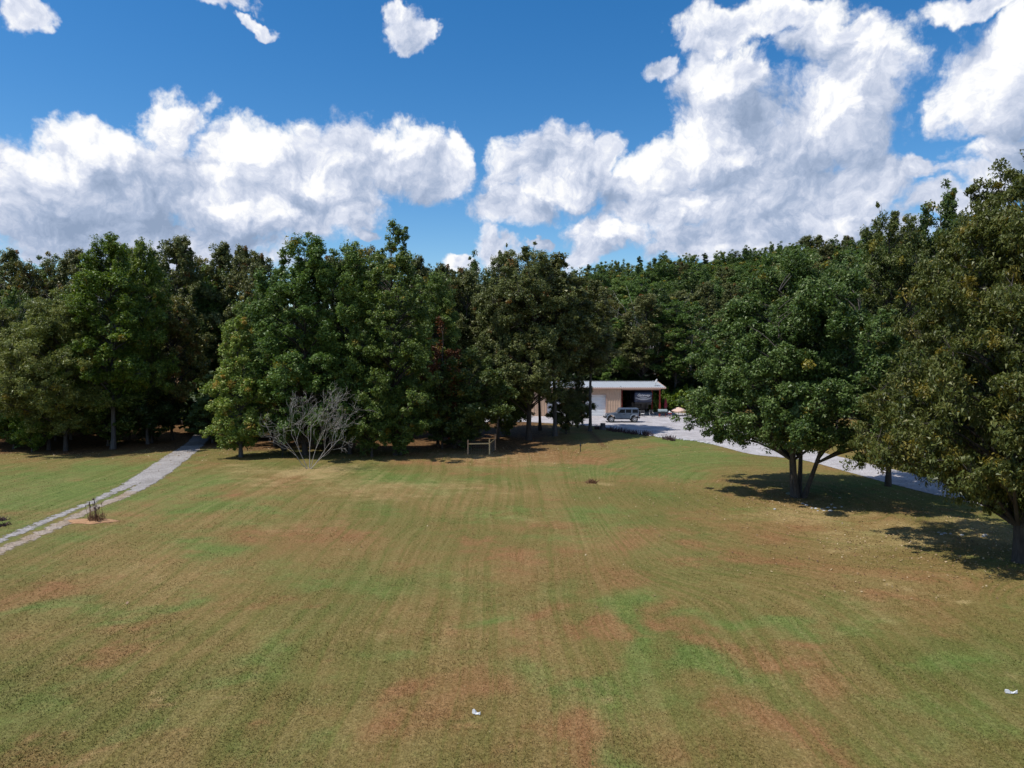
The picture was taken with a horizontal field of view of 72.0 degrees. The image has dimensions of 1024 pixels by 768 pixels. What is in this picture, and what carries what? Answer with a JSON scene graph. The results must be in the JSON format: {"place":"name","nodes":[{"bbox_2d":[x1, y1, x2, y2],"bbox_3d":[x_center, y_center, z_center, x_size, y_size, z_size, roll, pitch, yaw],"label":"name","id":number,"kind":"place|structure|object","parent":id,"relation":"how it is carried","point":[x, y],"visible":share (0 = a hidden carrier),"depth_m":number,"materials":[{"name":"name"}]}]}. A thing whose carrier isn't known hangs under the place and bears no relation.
{"place":"outdoors","nodes":[
{"label":"outdoors","id":0,"kind":"place"},
{"bbox_2d":[0,357,1023,767],"bbox_3d":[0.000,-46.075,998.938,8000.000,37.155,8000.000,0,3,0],"label":"ground","id":1,"kind":"structure","parent":0,"point":[690,461],"depth_m":25.44,"materials":[{"name":"green plant"}]},
{"bbox_2d":[0,307,23,402],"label":"willow oak","id":2,"kind":"object","parent":1,"relation":"on","point":[9,319],"visible":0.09,"depth_m":67.47,"materials":[{"name":"green plant"}]},
{"bbox_2d":[0,285,30,323],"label":"forest tree","id":3,"kind":"object","parent":1,"relation":"on","point":[12,298],"visible":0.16,"depth_m":73.67,"materials":[{"name":"green plant"}]},
{"bbox_2d":[0,248,41,307],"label":"forest tree","id":4,"kind":"object","parent":1,"relation":"on","point":[11,257],"visible":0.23,"depth_m":81.28,"materials":[{"name":"green plant"}]},
{"bbox_2d":[0,388,41,448],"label":"green sapling","id":5,"kind":"object","parent":1,"relation":"on","point":[4,423],"visible":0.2,"depth_m":64.20,"materials":[{"name":"green plant"}]},
{"bbox_2d":[8,406,56,451],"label":"green sapling","id":6,"kind":"object","parent":1,"relation":"on","point":[37,439],"visible":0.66,"depth_m":63.26,"materials":[{"name":"green plant"}]},
{"bbox_2d":[12,256,63,322],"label":"forest tree","id":7,"kind":"object","parent":1,"relation":"on","point":[34,283],"visible":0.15,"depth_m":81.24,"materials":[{"name":"green plant"}]},
{"bbox_2d":[0,318,105,449],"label":"willow oak","id":8,"kind":"object","parent":1,"relation":"on","point":[7,396],"visible":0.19,"depth_m":62.36,"materials":[{"name":"green plant"}]},
{"bbox_2d":[26,251,80,295],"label":"forest tree","id":9,"kind":"object","parent":1,"relation":"on","point":[54,274],"visible":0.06,"depth_m":89.91,"materials":[{"name":"green plant"}]},
{"bbox_2d":[0,284,122,450],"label":"willow oak","id":10,"kind":"object","parent":1,"relation":"on","point":[41,328],"visible":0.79,"depth_m":61.44,"materials":[{"name":"green plant"}]},
{"bbox_2d":[42,287,89,439],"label":"forest tree","id":11,"kind":"object","parent":1,"relation":"on","point":[70,434],"visible":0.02,"depth_m":71.12,"materials":[{"name":"green plant"}]},
{"bbox_2d":[50,247,86,295],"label":"forest tree","id":12,"kind":"object","parent":1,"relation":"on","point":[69,260],"visible":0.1,"depth_m":88.11,"materials":[{"name":"green plant"}]},
{"bbox_2d":[0,473,139,542],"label":"gravel wheel track","id":13,"kind":"structure","parent":1,"relation":"on","point":[41,522],"depth_m":37.98,"materials":[{"name":"grey gravel"}]},
{"bbox_2d":[0,473,168,554],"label":"dirt wheel track","id":14,"kind":"structure","parent":1,"relation":"on","point":[36,534],"depth_m":36.61,"materials":[{"name":"soil"}]},
{"bbox_2d":[67,518,117,524],"bbox_3d":[-22.233,7.226,37.342,2.987,0.115,1.314,0,3,0],"label":"mulch bed","id":15,"kind":"object","parent":1,"relation":"on","point":[83,521],"visible":0.83,"depth_m":37.12,"materials":[{"name":"brown soil"}]},
{"bbox_2d":[85,498,106,521],"bbox_3d":[-22.060,6.630,37.303,0.959,1.183,0.911,0,3,0],"label":"dead plant","id":16,"kind":"object","parent":15,"relation":"on","point":[94,517],"visible":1,"depth_m":37.22,"materials":[{"name":"brown plant"}]},
{"bbox_2d":[50,232,156,448],"bbox_3d":[-37.172,-3.837,65.191,7.925,20.398,10.081,-1,3,-11],"label":"sweetgum tree","id":17,"kind":"object","parent":1,"relation":"on","point":[108,275],"visible":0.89,"depth_m":63.55,"materials":[{"name":"green plant"}]},
{"bbox_2d":[120,236,180,443],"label":"sweetgum tree","id":18,"kind":"object","parent":1,"relation":"on","point":[153,274],"visible":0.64,"depth_m":67.84,"materials":[{"name":"green plant"}]},
{"bbox_2d":[110,434,210,490],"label":"gravel drive","id":19,"kind":"structure","parent":1,"relation":"on","point":[151,474],"depth_m":54.85,"materials":[{"name":"grey gravel"}]},
{"bbox_2d":[136,239,199,354],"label":"forest tree","id":20,"kind":"object","parent":1,"relation":"on","point":[155,253],"visible":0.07,"depth_m":86.83,"materials":[{"name":"green plant"}]},
{"bbox_2d":[137,289,213,439],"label":"hickory tree","id":21,"kind":"object","parent":1,"relation":"on","point":[179,334],"visible":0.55,"depth_m":71.20,"materials":[{"name":"green plant"}]},
{"bbox_2d":[144,234,222,424],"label":"forest tree","id":22,"kind":"object","parent":1,"relation":"on","point":[178,252],"visible":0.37,"depth_m":84.11,"materials":[{"name":"green plant"}]},
{"bbox_2d":[167,279,224,381],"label":"forest tree","id":23,"kind":"object","parent":1,"relation":"on","point":[196,304],"visible":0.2,"depth_m":85.41,"materials":[{"name":"green plant"}]},
{"bbox_2d":[178,256,224,380],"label":"forest tree","id":24,"kind":"object","parent":1,"relation":"on","point":[199,260],"visible":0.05,"depth_m":89.95,"materials":[{"name":"green plant"}]},
{"bbox_2d":[183,374,233,442],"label":"cedar tree","id":25,"kind":"object","parent":1,"relation":"on","point":[200,411],"visible":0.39,"depth_m":68.66,"materials":[{"name":"green plant"}]},
{"bbox_2d":[195,275,230,374],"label":"forest tree","id":26,"kind":"object","parent":1,"relation":"on","point":[212,303],"visible":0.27,"depth_m":86.74,"materials":[{"name":"green plant"}]},
{"bbox_2d":[185,258,241,369],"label":"forest tree","id":27,"kind":"object","parent":1,"relation":"on","point":[225,274],"visible":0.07,"depth_m":88.39,"materials":[{"name":"green plant"}]},
{"bbox_2d":[200,240,243,367],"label":"forest tree","id":28,"kind":"object","parent":1,"relation":"on","point":[221,257],"visible":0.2,"depth_m":88.34,"materials":[{"name":"green plant"}]},
{"bbox_2d":[209,243,257,370],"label":"forest tree","id":29,"kind":"object","parent":1,"relation":"on","point":[241,261],"visible":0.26,"depth_m":85.71,"materials":[{"name":"green plant"}]},
{"bbox_2d":[198,314,280,456],"bbox_3d":[-23.084,0.305,59.940,6.660,12.425,5.465,-1,3,-19],"label":"young sweetgum","id":30,"kind":"object","parent":1,"relation":"on","point":[239,433],"visible":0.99,"depth_m":58.93,"materials":[{"name":"green plant"}]},
{"bbox_2d":[217,295,263,398],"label":"forest tree","id":31,"kind":"object","parent":1,"relation":"on","point":[237,309],"visible":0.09,"depth_m":70.46,"materials":[{"name":"green plant"}]},
{"bbox_2d":[228,252,288,367],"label":"forest tree","id":32,"kind":"object","parent":1,"relation":"on","point":[257,261],"visible":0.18,"depth_m":82.70,"materials":[{"name":"green plant"}]},
{"bbox_2d":[243,298,301,445],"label":"sweetgum tree","id":33,"kind":"object","parent":1,"relation":"on","point":[259,350],"visible":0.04,"depth_m":66.42,"materials":[{"name":"green plant"}]},
{"bbox_2d":[42,370,526,436],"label":"undergrowth","id":34,"kind":"object","parent":1,"relation":"on","point":[196,393],"visible":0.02,"depth_m":77.27,"materials":[{"name":"green plant"}]},
{"bbox_2d":[241,231,366,454],"bbox_3d":[-18.002,-3.317,60.840,9.633,19.576,12.286,-2,4,-43],"label":"sweetgum tree","id":35,"kind":"object","parent":1,"relation":"on","point":[303,279],"visible":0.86,"depth_m":58.89,"materials":[{"name":"green plant"}]},
{"bbox_2d":[258,381,377,468],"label":"bare tree","id":36,"kind":"object","parent":1,"relation":"on","point":[339,420],"visible":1,"depth_m":53.56,"materials":[{"name":"grey plant"}]},
{"bbox_2d":[293,239,402,453],"bbox_3d":[-14.269,-3.105,61.555,9.328,19.116,7.314,-3,4,-44],"label":"sweetgum tree","id":37,"kind":"object","parent":1,"relation":"on","point":[348,287],"visible":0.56,"depth_m":59.85,"materials":[{"name":"green plant"}]},
{"bbox_2d":[342,371,396,456],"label":"green sapling","id":38,"kind":"object","parent":1,"relation":"on","point":[369,440],"visible":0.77,"depth_m":59.09,"materials":[{"name":"green plant"}]},
{"bbox_2d":[354,249,393,326],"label":"forest tree","id":39,"kind":"object","parent":1,"relation":"on","point":[379,262],"visible":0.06,"depth_m":81.30,"materials":[{"name":"green plant"}]},
{"bbox_2d":[351,218,443,454],"bbox_3d":[-9.698,-3.873,60.764,7.631,20.794,10.922,0,3,-4],"label":"poplar tree","id":40,"kind":"object","parent":1,"relation":"on","point":[412,355],"visible":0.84,"depth_m":59.55,"materials":[{"name":"green plant"}]},
{"bbox_2d":[360,285,435,381],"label":"forest tree","id":41,"kind":"object","parent":1,"relation":"on","point":[399,325],"visible":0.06,"depth_m":70.60,"materials":[{"name":"green plant"}]},
{"bbox_2d":[366,376,442,454],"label":"green sapling","id":42,"kind":"object","parent":1,"relation":"on","point":[420,426],"visible":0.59,"depth_m":60.12,"materials":[{"name":"green plant"}]},
{"bbox_2d":[402,254,436,350],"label":"forest tree","id":43,"kind":"object","parent":1,"relation":"on","point":[421,269],"visible":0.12,"depth_m":76.97,"materials":[{"name":"green plant"}]},
{"bbox_2d":[397,270,472,445],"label":"sweetgum tree","id":44,"kind":"object","parent":1,"relation":"on","point":[441,306],"visible":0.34,"depth_m":66.12,"materials":[{"name":"green plant"}]},
{"bbox_2d":[418,315,467,448],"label":"dying tree","id":45,"kind":"object","parent":1,"relation":"on","point":[435,364],"visible":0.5,"depth_m":64.91,"materials":[{"name":"green plant"}]},
{"bbox_2d":[433,262,472,332],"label":"forest tree","id":46,"kind":"object","parent":1,"relation":"on","point":[448,271],"visible":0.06,"depth_m":78.47,"materials":[{"name":"green plant"}]},
{"bbox_2d":[425,382,481,447],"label":"cedar tree","id":47,"kind":"object","parent":1,"relation":"on","point":[435,432],"visible":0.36,"depth_m":64.50,"materials":[{"name":"green plant"}]},
{"bbox_2d":[434,266,488,382],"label":"forest tree","id":48,"kind":"object","parent":1,"relation":"on","point":[464,281],"visible":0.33,"depth_m":75.09,"materials":[{"name":"green plant"}]},
{"bbox_2d":[422,345,520,448],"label":"green sapling","id":49,"kind":"object","parent":1,"relation":"on","point":[480,407],"visible":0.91,"depth_m":63.80,"materials":[{"name":"green plant"}]},
{"bbox_2d":[454,250,505,430],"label":"forest tree","id":50,"kind":"object","parent":1,"relation":"on","point":[473,265],"visible":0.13,"depth_m":78.10,"materials":[{"name":"green plant"}]},
{"bbox_2d":[467,434,495,453],"bbox_3d":[-2.184,5.533,63.184,1.540,1.696,3.774,2,4,40],"label":"rail fence","id":51,"kind":"object","parent":1,"relation":"on","point":[480,449],"visible":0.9,"depth_m":62.28,"materials":[{"name":"wood"}]},
{"bbox_2d":[471,243,526,438],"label":"oak tree","id":52,"kind":"object","parent":1,"relation":"on","point":[507,337],"visible":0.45,"depth_m":70.89,"materials":[{"name":"green plant"}]},
{"bbox_2d":[488,396,535,435],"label":"green sapling","id":53,"kind":"object","parent":1,"relation":"on","point":[508,425],"visible":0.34,"depth_m":74.00,"materials":[{"name":"green plant"}]},
{"bbox_2d":[1,438,1023,609],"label":"fallen leaves","id":54,"kind":"object","parent":1,"relation":"on","point":[127,602],"visible":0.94,"depth_m":39.23,"materials":[{"name":"brown plant"}]},
{"bbox_2d":[474,242,593,440],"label":"oak tree","id":55,"kind":"object","parent":1,"relation":"on","point":[537,344],"visible":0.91,"depth_m":69.63,"materials":[{"name":"green plant"}]},
{"bbox_2d":[518,259,570,430],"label":"forest tree","id":56,"kind":"object","parent":1,"relation":"on","point":[539,415],"visible":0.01,"depth_m":80.31,"materials":[{"name":"green plant"}]},
{"bbox_2d":[505,251,606,435],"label":"oak tree","id":57,"kind":"object","parent":1,"relation":"on","point":[555,279],"visible":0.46,"depth_m":73.07,"materials":[{"name":"green plant"}]},
{"bbox_2d":[544,388,585,433],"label":"green sapling","id":58,"kind":"object","parent":1,"relation":"on","point":[568,412],"visible":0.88,"depth_m":75.82,"materials":[{"name":"green plant"}]},
{"bbox_2d":[568,376,596,427],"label":"green sapling","id":59,"kind":"object","parent":1,"relation":"on","point":[582,393],"visible":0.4,"depth_m":82.52,"materials":[{"name":"green plant"}]},
{"bbox_2d":[570,278,621,430],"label":"oak tree","id":60,"kind":"object","parent":1,"relation":"on","point":[596,359],"visible":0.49,"depth_m":78.49,"materials":[{"name":"green plant"}]},
{"bbox_2d":[532,381,665,415],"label":"metal shed","id":61,"kind":"structure","parent":1,"relation":"on","point":[606,396],"depth_m":98.31,"materials":[{"name":"beige paint"}]},
{"bbox_2d":[585,395,605,415],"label":"garage door","id":62,"kind":"structure","parent":61,"relation":"in","point":[600,400],"depth_m":98.50,"materials":[{"name":"white metal"}]},
{"bbox_2d":[624,390,651,414],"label":"travel trailer","id":63,"kind":"object","parent":61,"relation":"in","point":[640,399],"visible":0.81,"depth_m":98.86,"materials":[{"name":"black plastic"}]},
{"bbox_2d":[588,269,611,289],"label":"forest tree","id":64,"kind":"object","parent":1,"relation":"on","point":[604,281],"visible":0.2,"depth_m":190.70,"materials":[{"name":"green plant"}]},
{"bbox_2d":[586,317,639,381],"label":"forest tree","id":65,"kind":"object","parent":1,"relation":"on","point":[606,374],"visible":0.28,"depth_m":110.00,"materials":[{"name":"green plant"}]},
{"bbox_2d":[593,296,633,370],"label":"forest tree","id":66,"kind":"object","parent":1,"relation":"on","point":[619,307],"visible":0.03,"depth_m":139.01,"materials":[{"name":"green plant"}]},
{"bbox_2d":[607,260,624,284],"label":"forest tree","id":67,"kind":"object","parent":1,"relation":"on","point":[614,269],"visible":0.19,"depth_m":219.94,"materials":[{"name":"green plant"}]},
{"bbox_2d":[605,275,638,301],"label":"forest tree","id":68,"kind":"object","parent":1,"relation":"on","point":[620,289],"visible":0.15,"depth_m":168.18,"materials":[{"name":"green plant"}]},
{"bbox_2d":[504,383,751,410],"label":"sunlit brush","id":69,"kind":"object","parent":1,"relation":"on","point":[672,397],"visible":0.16,"depth_m":106.78,"materials":[{"name":"green plant"}]},
{"bbox_2d":[614,275,660,304],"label":"forest tree","id":70,"kind":"object","parent":1,"relation":"on","point":[640,289],"visible":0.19,"depth_m":156.90,"materials":[{"name":"green plant"}]},
{"bbox_2d":[606,293,687,379],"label":"forest tree","id":71,"kind":"object","parent":1,"relation":"on","point":[644,303],"visible":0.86,"depth_m":108.73,"materials":[{"name":"green plant"}]},
{"bbox_2d":[636,268,660,310],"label":"forest tree","id":72,"kind":"object","parent":1,"relation":"on","point":[646,275],"visible":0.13,"depth_m":195.95,"materials":[{"name":"green plant"}]},
{"bbox_2d":[628,281,679,353],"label":"forest tree","id":73,"kind":"object","parent":1,"relation":"on","point":[660,297],"visible":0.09,"depth_m":130.84,"materials":[{"name":"green plant"}]},
{"bbox_2d":[646,260,680,290],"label":"forest tree","id":74,"kind":"object","parent":1,"relation":"on","point":[662,272],"visible":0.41,"depth_m":193.25,"materials":[{"name":"green plant"}]},
{"bbox_2d":[631,296,719,389],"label":"forest tree","id":75,"kind":"object","parent":1,"relation":"on","point":[681,318],"visible":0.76,"depth_m":108.49,"materials":[{"name":"green plant"}]},
{"bbox_2d":[658,290,699,366],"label":"forest tree","id":76,"kind":"object","parent":1,"relation":"on","point":[679,296],"visible":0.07,"depth_m":131.10,"materials":[{"name":"green plant"}]},
{"bbox_2d":[677,253,698,268],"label":"forest tree","id":77,"kind":"object","parent":1,"relation":"on","point":[691,260],"visible":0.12,"depth_m":229.80,"materials":[{"name":"green plant"}]},
{"bbox_2d":[662,266,718,309],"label":"forest tree","id":78,"kind":"object","parent":1,"relation":"on","point":[689,284],"visible":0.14,"depth_m":160.59,"materials":[{"name":"green plant"}]},
{"bbox_2d":[682,262,715,292],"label":"forest tree","id":79,"kind":"object","parent":1,"relation":"on","point":[697,272],"visible":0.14,"depth_m":196.16,"materials":[{"name":"green plant"}]},
{"bbox_2d":[677,291,722,371],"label":"forest tree","id":80,"kind":"object","parent":1,"relation":"on","point":[699,297],"visible":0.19,"depth_m":121.61,"materials":[{"name":"green plant"}]},
{"bbox_2d":[687,267,728,321],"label":"forest tree","id":81,"kind":"object","parent":1,"relation":"on","point":[717,287],"visible":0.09,"depth_m":158.56,"materials":[{"name":"green plant"}]},
{"bbox_2d":[693,280,724,341],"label":"forest tree","id":82,"kind":"object","parent":1,"relation":"on","point":[706,288],"visible":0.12,"depth_m":133.49,"materials":[{"name":"green plant"}]},
{"bbox_2d":[709,250,730,265],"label":"forest tree","id":83,"kind":"object","parent":1,"relation":"on","point":[717,260],"visible":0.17,"depth_m":216.79,"materials":[{"name":"green plant"}]},
{"bbox_2d":[705,262,736,280],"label":"forest tree","id":84,"kind":"object","parent":1,"relation":"on","point":[716,267],"visible":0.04,"depth_m":192.65,"materials":[{"name":"green plant"}]},
{"bbox_2d":[713,266,735,293],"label":"forest tree","id":85,"kind":"object","parent":1,"relation":"on","point":[723,274],"visible":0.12,"depth_m":171.02,"materials":[{"name":"green plant"}]},
{"bbox_2d":[711,282,743,315],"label":"forest tree","id":86,"kind":"object","parent":1,"relation":"on","point":[730,292],"visible":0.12,"depth_m":133.84,"materials":[{"name":"green plant"}]},
{"bbox_2d":[485,412,973,502],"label":"gravel yard","id":87,"kind":"structure","parent":1,"relation":"on","point":[655,424],"depth_m":69.30,"materials":[{"name":"grey gravel"}]},
{"bbox_2d":[603,407,640,422],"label":"off road vehicle","id":88,"kind":"object","parent":87,"relation":"on","point":[629,413],"visible":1,"depth_m":89.50,"materials":[{"name":"grey metal"}]},
{"bbox_2d":[721,262,759,294],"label":"forest tree","id":89,"kind":"object","parent":1,"relation":"on","point":[740,271],"visible":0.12,"depth_m":165.77,"materials":[{"name":"green plant"}]},
{"bbox_2d":[728,244,757,266],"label":"forest tree","id":90,"kind":"object","parent":1,"relation":"on","point":[746,255],"visible":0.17,"depth_m":216.20,"materials":[{"name":"green plant"}]},
{"bbox_2d":[734,264,778,295],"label":"forest tree","id":91,"kind":"object","parent":1,"relation":"on","point":[764,266],"visible":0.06,"depth_m":157.11,"materials":[{"name":"green plant"}]},
{"bbox_2d":[551,364,975,421],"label":"hillside undergrowth","id":92,"kind":"object","parent":1,"relation":"on","point":[691,381],"visible":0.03,"depth_m":111.61,"materials":[{"name":"green plant"}]},
{"bbox_2d":[756,252,784,270],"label":"forest tree","id":93,"kind":"object","parent":1,"relation":"on","point":[766,261],"visible":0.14,"depth_m":193.19,"materials":[{"name":"green plant"}]},
{"bbox_2d":[796,235,820,257],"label":"forest tree","id":94,"kind":"object","parent":1,"relation":"on","point":[806,241],"visible":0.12,"depth_m":221.46,"materials":[{"name":"green plant"}]},
{"bbox_2d":[669,243,952,497],"bbox_3d":[18.034,-0.653,44.099,12.362,16.199,17.091,-2,3,-36],"label":"maple tree","id":95,"kind":"object","parent":1,"relation":"on","point":[802,406],"visible":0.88,"depth_m":41.86,"materials":[{"name":"green plant"}]},
{"bbox_2d":[814,244,835,267],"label":"forest tree","id":96,"kind":"object","parent":1,"relation":"on","point":[827,250],"visible":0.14,"depth_m":193.04,"materials":[{"name":"green plant"}]},
{"bbox_2d":[809,240,866,428],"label":"forest tree","id":97,"kind":"object","parent":1,"relation":"on","point":[838,256],"visible":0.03,"depth_m":69.08,"materials":[{"name":"green plant"}]},
{"bbox_2d":[823,218,915,434],"bbox_3d":[32.115,-4.236,63.982,7.479,21.305,8.593,0,3,2],"label":"forest tree","id":98,"kind":"object","parent":1,"relation":"on","point":[860,260],"visible":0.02,"depth_m":63.17,"materials":[{"name":"green plant"}]},
{"bbox_2d":[833,201,938,486],"bbox_3d":[25.046,-2.474,47.091,6.488,19.240,8.343,-3,4,-43],"label":"hickory tree","id":99,"kind":"object","parent":1,"relation":"on","point":[891,266],"visible":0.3,"depth_m":45.83,"materials":[{"name":"green plant"}]},
{"bbox_2d":[861,222,931,350],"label":"forest tree","id":100,"kind":"object","parent":1,"relation":"on","point":[902,230],"visible":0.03,"depth_m":59.45,"materials":[{"name":"green plant"}]},
{"bbox_2d":[839,149,1023,563],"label":"hickory tree","id":101,"kind":"object","parent":1,"relation":"on","point":[987,285],"visible":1,"depth_m":29.34,"materials":[{"name":"green plant"}]},
{"bbox_2d":[900,178,973,361],"bbox_3d":[36.282,-5.448,59.550,9.752,24.118,8.488,-2,3,-32],"label":"forest tree","id":102,"kind":"object","parent":1,"relation":"on","point":[948,203],"visible":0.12,"depth_m":59.03,"materials":[{"name":"green plant"}]},
{"bbox_2d":[0,0,1023,309],"label":"sky","id":103,"kind":"structure","parent":0,"point":[594,132],"materials":[{"name":"blue"}]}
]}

